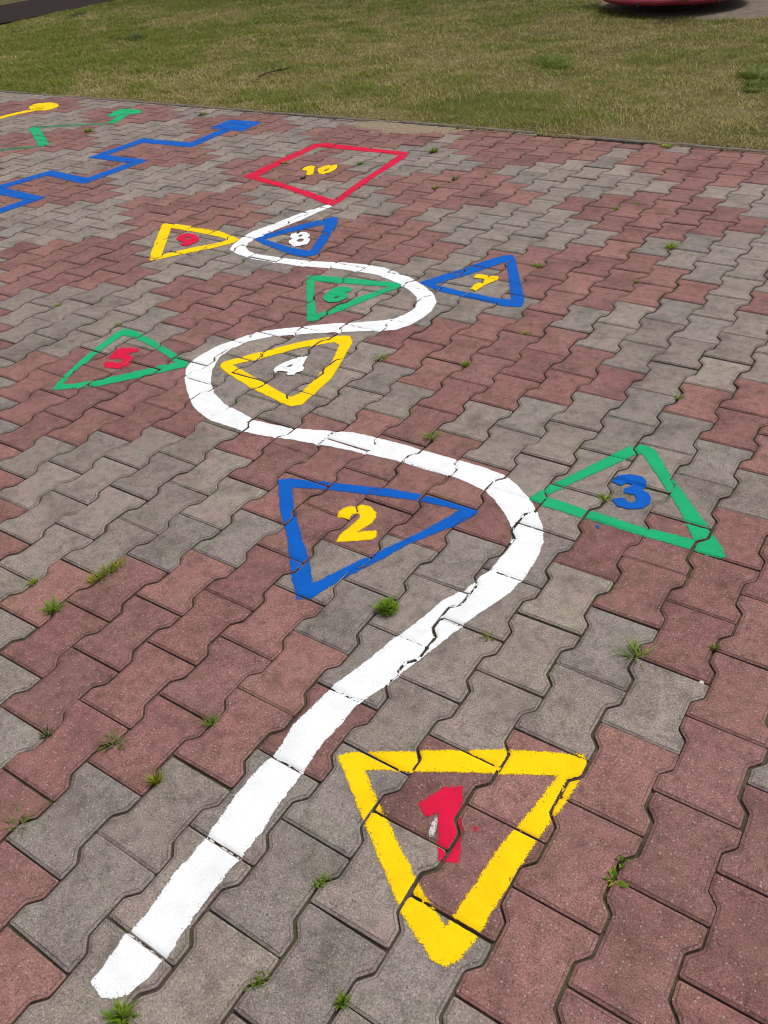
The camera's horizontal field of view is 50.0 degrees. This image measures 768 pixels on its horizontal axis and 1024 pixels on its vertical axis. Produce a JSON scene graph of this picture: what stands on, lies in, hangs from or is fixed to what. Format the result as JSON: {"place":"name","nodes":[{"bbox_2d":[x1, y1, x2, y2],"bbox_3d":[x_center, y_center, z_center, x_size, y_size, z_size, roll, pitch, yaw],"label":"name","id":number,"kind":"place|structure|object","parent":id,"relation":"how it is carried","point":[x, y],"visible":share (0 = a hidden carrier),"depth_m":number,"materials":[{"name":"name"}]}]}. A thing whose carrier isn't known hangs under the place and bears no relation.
{"place":"outdoors","nodes":[
{"label":"outdoors","id":0,"kind":"place"},
{"bbox_2d":[0,0,25,4],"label":"verge","id":1,"kind":"structure","parent":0,"point":[3,2],"depth_m":14.67,"materials":[{"name":"green plant"}]},
{"bbox_2d":[0,0,114,22],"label":"path","id":2,"kind":"structure","parent":0,"point":[20,10],"depth_m":13.41,"materials":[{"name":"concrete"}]},
{"bbox_2d":[0,92,767,1023],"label":"pavement","id":3,"kind":"structure","parent":0,"point":[66,462],"depth_m":2.08,"materials":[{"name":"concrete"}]},
{"bbox_2d":[0,805,34,836],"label":"weed tuft","id":4,"kind":"object","parent":3,"relation":"on","point":[21,819],"visible":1,"depth_m":1.57,"materials":[{"name":"green plant"}]},
{"bbox_2d":[0,102,58,118],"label":"painted trail","id":5,"kind":"object","parent":3,"relation":"on","point":[46,106],"visible":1,"depth_m":6.95,"materials":[{"name":"yellow paint"}]},
{"bbox_2d":[25,577,39,587],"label":"weed tuft","id":6,"kind":"object","parent":3,"relation":"on","point":[33,581],"visible":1,"depth_m":2.12,"materials":[{"name":"green plant"}]},
{"bbox_2d":[37,723,55,739],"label":"weed tuft","id":7,"kind":"object","parent":3,"relation":"on","point":[46,733],"visible":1,"depth_m":1.74,"materials":[{"name":"green plant"}]},
{"bbox_2d":[35,594,66,616],"bbox_3d":[-0.818,0.238,2.030,0.075,0.027,0.083,19,44,28],"label":"weed tuft","id":8,"kind":"object","parent":3,"relation":"on","point":[48,606],"visible":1,"depth_m":2.04,"materials":[{"name":"green plant"}]},
{"bbox_2d":[0,109,141,150],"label":"painted trail","id":9,"kind":"object","parent":3,"relation":"on","point":[35,131],"visible":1,"depth_m":6.34,"materials":[{"name":"green paint"}]},
{"bbox_2d":[84,126,94,131],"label":"weed tuft","id":10,"kind":"object","parent":3,"relation":"on","point":[87,130],"visible":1,"depth_m":6.13,"materials":[{"name":"green plant"}]},
{"bbox_2d":[82,553,127,585],"bbox_3d":[-0.715,0.154,2.123,0.071,0.032,0.144,26,48,34],"label":"weed tuft","id":11,"kind":"object","parent":3,"relation":"on","point":[110,569],"visible":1,"depth_m":2.13,"materials":[{"name":"green plant"}]},
{"bbox_2d":[90,728,127,754],"bbox_3d":[-0.560,0.475,1.705,0.072,0.020,0.072,-1,38,6],"label":"weed tuft","id":12,"kind":"object","parent":3,"relation":"on","point":[113,737],"visible":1,"depth_m":1.71,"materials":[{"name":"green plant"}]},
{"bbox_2d":[98,993,139,1023],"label":"weed tuft","id":13,"kind":"object","parent":3,"relation":"on","point":[122,1011],"visible":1,"depth_m":1.28,"materials":[{"name":"green plant"}]},
{"bbox_2d":[53,329,188,389],"bbox_3d":[-0.982,-0.540,3.064,0.500,0.011,0.506,19,44,28],"label":"painted triangle","id":14,"kind":"object","parent":3,"relation":"on","point":[127,357],"visible":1,"depth_m":3.07,"materials":[{"name":"green paint"}]},
{"bbox_2d":[0,120,260,212],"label":"painted trail","id":15,"kind":"object","parent":3,"relation":"on","point":[225,126],"visible":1,"depth_m":5.36,"materials":[{"name":"blue paint"}]},
{"bbox_2d":[144,768,163,785],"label":"weed tuft","id":16,"kind":"object","parent":3,"relation":"on","point":[153,779],"visible":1,"depth_m":1.62,"materials":[{"name":"green plant"}]},
{"bbox_2d":[149,223,239,260],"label":"painted triangle","id":17,"kind":"object","parent":3,"relation":"on","point":[158,249],"visible":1,"depth_m":4.08,"materials":[{"name":"yellow paint"}]},
{"bbox_2d":[194,111,209,115],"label":"weed tuft","id":18,"kind":"object","parent":3,"relation":"on","point":[202,113],"visible":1,"depth_m":6.31,"materials":[{"name":"green plant"}]},
{"bbox_2d":[198,714,220,726],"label":"weed tuft","id":19,"kind":"object","parent":3,"relation":"on","point":[209,721],"visible":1,"depth_m":1.73,"materials":[{"name":"green plant"}]},
{"bbox_2d":[242,967,270,994],"bbox_3d":[-0.200,0.749,1.311,0.033,0.016,0.054,19,44,28],"label":"weed tuft","id":20,"kind":"object","parent":3,"relation":"on","point":[256,984],"visible":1,"depth_m":1.31,"materials":[{"name":"green plant"}]},
{"bbox_2d":[220,335,352,405],"bbox_3d":[-0.337,-0.548,2.997,0.484,0.011,0.550,19,44,28],"label":"painted triangle","id":21,"kind":"object","parent":3,"relation":"on","point":[344,343],"visible":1,"depth_m":2.95,"materials":[{"name":"yellow paint"}]},
{"bbox_2d":[253,216,337,256],"bbox_3d":[-0.341,-1.332,4.000,0.498,0.012,0.448,-25,42,-24],"label":"painted triangle","id":22,"kind":"object","parent":3,"relation":"on","point":[330,223],"visible":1,"depth_m":4.00,"materials":[{"name":"blue paint"}]},
{"bbox_2d":[91,205,543,998],"bbox_3d":[-0.193,-0.447,2.852,1.050,0.015,3.886,-7,38,-3],"label":"painted line","id":23,"kind":"object","parent":3,"relation":"on","point":[199,875],"visible":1,"depth_m":1.85,"materials":[{"name":"white paint"}]},
{"bbox_2d":[310,870,331,892],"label":"weed tuft","id":24,"kind":"object","parent":3,"relation":"on","point":[321,881],"visible":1,"depth_m":1.44,"materials":[{"name":"green plant"}]},
{"bbox_2d":[244,143,408,205],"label":"painted square","id":25,"kind":"structure","parent":3,"relation":"on","point":[256,174],"depth_m":4.91,"materials":[{"name":"red paint"}]},
{"bbox_2d":[333,988,351,1010],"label":"weed tuft","id":26,"kind":"object","parent":3,"relation":"on","point":[343,1001],"visible":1,"depth_m":1.28,"materials":[{"name":"green plant"}]},
{"bbox_2d":[306,275,400,320],"bbox_3d":[-0.123,-0.915,3.442,0.435,0.011,0.503,-6,38,-1],"label":"painted triangle","id":27,"kind":"object","parent":3,"relation":"on","point":[329,296],"visible":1,"depth_m":3.44,"materials":[{"name":"green paint"}]},
{"bbox_2d":[278,478,477,600],"bbox_3d":[-0.125,0.055,2.204,0.604,0.012,0.541,19,44,28],"label":"painted triangle","id":28,"kind":"object","parent":3,"relation":"on","point":[304,586],"visible":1,"depth_m":2.21,"materials":[{"name":"blue paint"}]},
{"bbox_2d":[370,353,389,361],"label":"weed tuft","id":29,"kind":"object","parent":3,"relation":"on","point":[379,358],"visible":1,"depth_m":2.96,"materials":[{"name":"green plant"}]},
{"bbox_2d":[2,102,764,996],"bbox_3d":[-2.242,-1.496,4.433,9.114,0.023,5.360,19,44,28],"label":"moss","id":30,"kind":"object","parent":3,"relation":"on","point":[368,500],"visible":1,"depth_m":2.30,"materials":[{"name":"green plant"}]},
{"bbox_2d":[371,595,401,616],"bbox_3d":[0.009,0.227,1.951,0.075,0.033,0.073,19,44,28],"label":"weed tuft","id":31,"kind":"object","parent":3,"relation":"on","point":[389,605],"visible":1,"depth_m":1.95,"materials":[{"name":"green plant"}]},
{"bbox_2d":[416,429,439,442],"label":"weed tuft","id":32,"kind":"object","parent":3,"relation":"on","point":[432,437],"visible":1,"depth_m":2.53,"materials":[{"name":"green plant"}]},
{"bbox_2d":[425,146,438,152],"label":"weed tuft","id":33,"kind":"object","parent":3,"relation":"on","point":[432,150],"visible":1,"depth_m":5.04,"materials":[{"name":"green plant"}]},
{"bbox_2d":[338,748,586,968],"bbox_3d":[0.089,0.548,1.543,0.454,0.015,0.506,19,44,28],"label":"painted triangle","id":34,"kind":"object","parent":3,"relation":"on","point":[438,940],"visible":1,"depth_m":1.50,"materials":[{"name":"yellow paint"}]},
{"bbox_2d":[459,360,470,367],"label":"weed tuft","id":35,"kind":"object","parent":3,"relation":"on","point":[466,364],"visible":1,"depth_m":2.88,"materials":[{"name":"green plant"}]},
{"bbox_2d":[419,255,524,306],"bbox_3d":[0.450,-0.995,3.476,0.522,0.012,0.528,19,44,28],"label":"painted triangle","id":36,"kind":"object","parent":3,"relation":"on","point":[515,283],"visible":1,"depth_m":3.44,"materials":[{"name":"blue paint"}]},
{"bbox_2d":[480,630,496,640],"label":"weed tuft","id":37,"kind":"object","parent":3,"relation":"on","point":[487,636],"visible":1,"depth_m":1.87,"materials":[{"name":"green plant"}]},
{"bbox_2d":[532,262,547,267],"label":"weed tuft","id":38,"kind":"object","parent":3,"relation":"on","point":[539,265],"visible":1,"depth_m":3.52,"materials":[{"name":"green plant"}]},
{"bbox_2d":[598,491,617,501],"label":"weed tuft","id":39,"kind":"object","parent":3,"relation":"on","point":[602,495],"visible":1,"depth_m":2.24,"materials":[{"name":"green plant"}]},
{"bbox_2d":[601,867,628,886],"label":"weed seedling","id":40,"kind":"object","parent":3,"relation":"on","point":[612,872],"visible":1,"depth_m":1.40,"materials":[{"name":"green plant"}]},
{"bbox_2d":[615,854,629,867],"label":"weed seedling","id":41,"kind":"object","parent":3,"relation":"on","point":[622,859],"visible":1,"depth_m":1.43,"materials":[{"name":"green plant"}]},
{"bbox_2d":[529,445,725,558],"bbox_3d":[0.715,-0.059,2.252,0.549,0.012,0.457,19,44,28],"label":"painted triangle","id":42,"kind":"object","parent":3,"relation":"on","point":[687,511],"visible":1,"depth_m":2.21,"materials":[{"name":"green paint"}]},
{"bbox_2d":[613,635,657,668],"bbox_3d":[0.547,0.302,1.794,0.088,0.033,0.102,19,44,28],"label":"weed tuft","id":43,"kind":"object","parent":3,"relation":"on","point":[634,651],"visible":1,"depth_m":1.79,"materials":[{"name":"green plant"}]},
{"bbox_2d":[658,143,673,147],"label":"weed tuft","id":44,"kind":"object","parent":3,"relation":"on","point":[666,145],"visible":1,"depth_m":4.78,"materials":[{"name":"green plant"}]},
{"bbox_2d":[663,240,678,249],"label":"weed tuft","id":45,"kind":"object","parent":3,"relation":"on","point":[670,246],"visible":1,"depth_m":3.58,"materials":[{"name":"green plant"}]},
{"bbox_2d":[709,642,721,651],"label":"weed tuft","id":46,"kind":"object","parent":3,"relation":"on","point":[714,647],"visible":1,"depth_m":1.80,"materials":[{"name":"green plant"}]},
{"bbox_2d":[0,0,767,152],"bbox_3d":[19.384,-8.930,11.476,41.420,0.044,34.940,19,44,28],"label":"lawn","id":47,"kind":"structure","parent":0,"point":[632,133],"depth_m":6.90,"materials":[{"name":"plant"}]},
{"bbox_2d":[63,11,92,18],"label":"lawn weed","id":48,"kind":"object","parent":47,"relation":"on","point":[75,14],"visible":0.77,"depth_m":12.13,"materials":[{"name":"green plant"}]},
{"bbox_2d":[110,33,147,44],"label":"lawn weed","id":49,"kind":"object","parent":47,"relation":"on","point":[133,37],"visible":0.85,"depth_m":9.84,"materials":[{"name":"green plant"}]},
{"bbox_2d":[258,65,291,76],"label":"twig","id":50,"kind":"object","parent":47,"relation":"on","point":[279,69],"visible":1,"depth_m":7.39,"materials":[{"name":"brown wood"}]},
{"bbox_2d":[0,90,767,152],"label":"kerb","id":51,"kind":"structure","parent":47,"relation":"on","point":[621,140],"depth_m":5.52,"materials":[{"name":"concrete"}]},
{"bbox_2d":[529,54,580,68],"bbox_3d":[1.429,-3.786,6.912,0.464,0.053,0.638,7,40,16],"label":"lawn weed","id":52,"kind":"object","parent":47,"relation":"on","point":[560,59],"visible":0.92,"depth_m":6.89,"materials":[{"name":"green plant"}]},
{"bbox_2d":[599,0,767,19],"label":"sand","id":53,"kind":"structure","parent":47,"relation":"on","point":[739,9],"depth_m":8.48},
{"bbox_2d":[603,0,726,8],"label":"roundabout","id":54,"kind":"object","parent":53,"relation":"on","point":[669,4],"visible":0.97,"depth_m":8.28,"materials":[{"name":"red metal"}]},
{"bbox_2d":[732,63,767,91],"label":"lawn weed","id":55,"kind":"object","parent":47,"relation":"on","point":[756,84],"visible":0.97,"depth_m":5.90,"materials":[{"name":"green plant"}]}
]}

